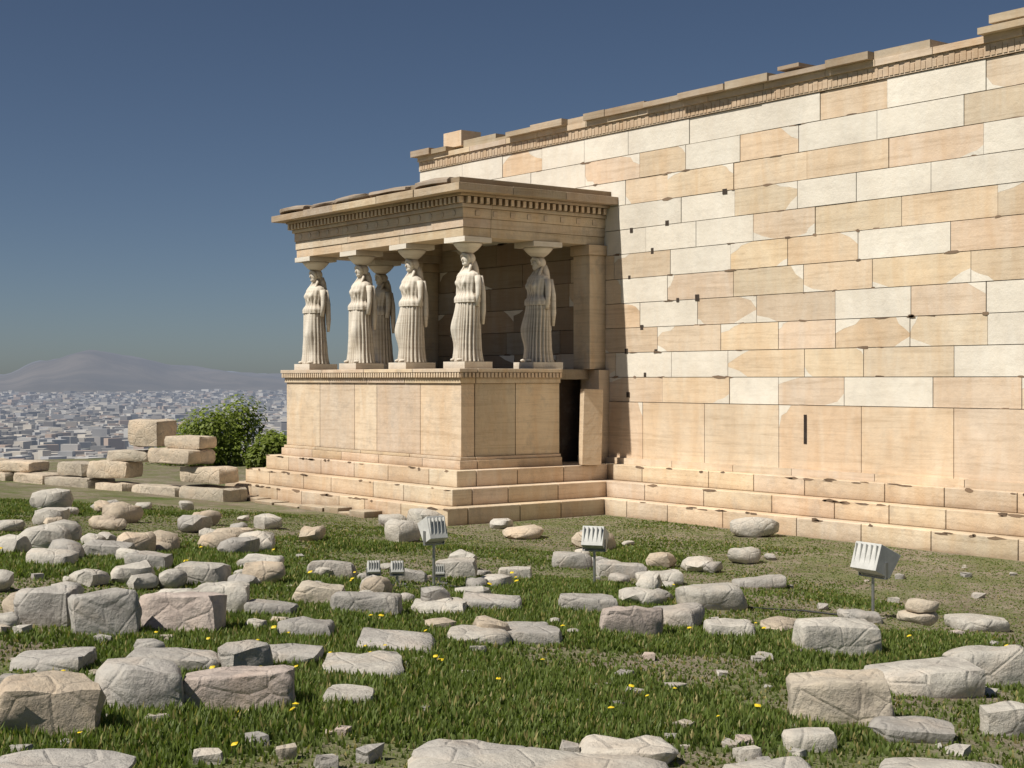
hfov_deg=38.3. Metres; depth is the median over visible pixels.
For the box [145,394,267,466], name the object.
bush
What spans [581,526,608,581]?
flood light
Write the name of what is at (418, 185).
porch roof slabs
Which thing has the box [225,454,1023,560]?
temple steps
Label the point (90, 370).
ground sheet
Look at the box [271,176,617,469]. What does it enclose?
caryatid porch
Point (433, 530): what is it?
flood light
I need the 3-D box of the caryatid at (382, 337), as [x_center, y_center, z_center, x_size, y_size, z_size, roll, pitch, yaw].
[-2.956,-1.531,33.194,0.705,2.450,0.736,0,0,-34]
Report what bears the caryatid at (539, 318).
on the caryatid porch at (461, 418)
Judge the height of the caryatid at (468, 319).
2.450 m
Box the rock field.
[0,488,1023,767]
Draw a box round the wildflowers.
[0,546,1007,751]
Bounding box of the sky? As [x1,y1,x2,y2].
[0,0,1023,373]
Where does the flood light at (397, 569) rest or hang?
on the ground sheet
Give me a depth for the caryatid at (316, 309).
31.98 m
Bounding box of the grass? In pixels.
[0,498,1023,767]
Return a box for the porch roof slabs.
[279,177,453,214]
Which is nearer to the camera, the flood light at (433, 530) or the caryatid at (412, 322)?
the flood light at (433, 530)
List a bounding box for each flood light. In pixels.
[366,560,380,575]
[390,561,405,584]
[417,515,447,586]
[430,564,446,583]
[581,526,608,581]
[850,541,900,618]
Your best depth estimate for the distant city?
3235.16 m
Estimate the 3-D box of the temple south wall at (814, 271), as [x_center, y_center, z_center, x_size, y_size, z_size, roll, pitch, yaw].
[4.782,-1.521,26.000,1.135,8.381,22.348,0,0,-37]
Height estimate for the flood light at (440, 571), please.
0.211 m
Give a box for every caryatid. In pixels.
[294,256,336,369]
[339,250,383,369]
[367,260,400,368]
[389,243,434,368]
[443,236,491,368]
[514,241,562,368]
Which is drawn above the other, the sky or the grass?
the sky
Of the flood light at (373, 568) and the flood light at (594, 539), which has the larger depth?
the flood light at (594, 539)
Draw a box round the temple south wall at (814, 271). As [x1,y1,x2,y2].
[410,7,1023,491]
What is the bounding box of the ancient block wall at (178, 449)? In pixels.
[0,419,247,501]
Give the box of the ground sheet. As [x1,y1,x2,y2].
[0,350,1023,767]
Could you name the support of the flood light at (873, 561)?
on the ground sheet
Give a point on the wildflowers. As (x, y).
(440, 659)
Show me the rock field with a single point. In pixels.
(146, 672)
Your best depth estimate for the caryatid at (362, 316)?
30.47 m
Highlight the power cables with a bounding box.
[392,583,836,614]
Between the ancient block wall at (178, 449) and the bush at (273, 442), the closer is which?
the ancient block wall at (178, 449)
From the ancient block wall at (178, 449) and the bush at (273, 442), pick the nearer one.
the ancient block wall at (178, 449)
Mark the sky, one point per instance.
(150, 150)
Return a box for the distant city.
[0,389,286,459]

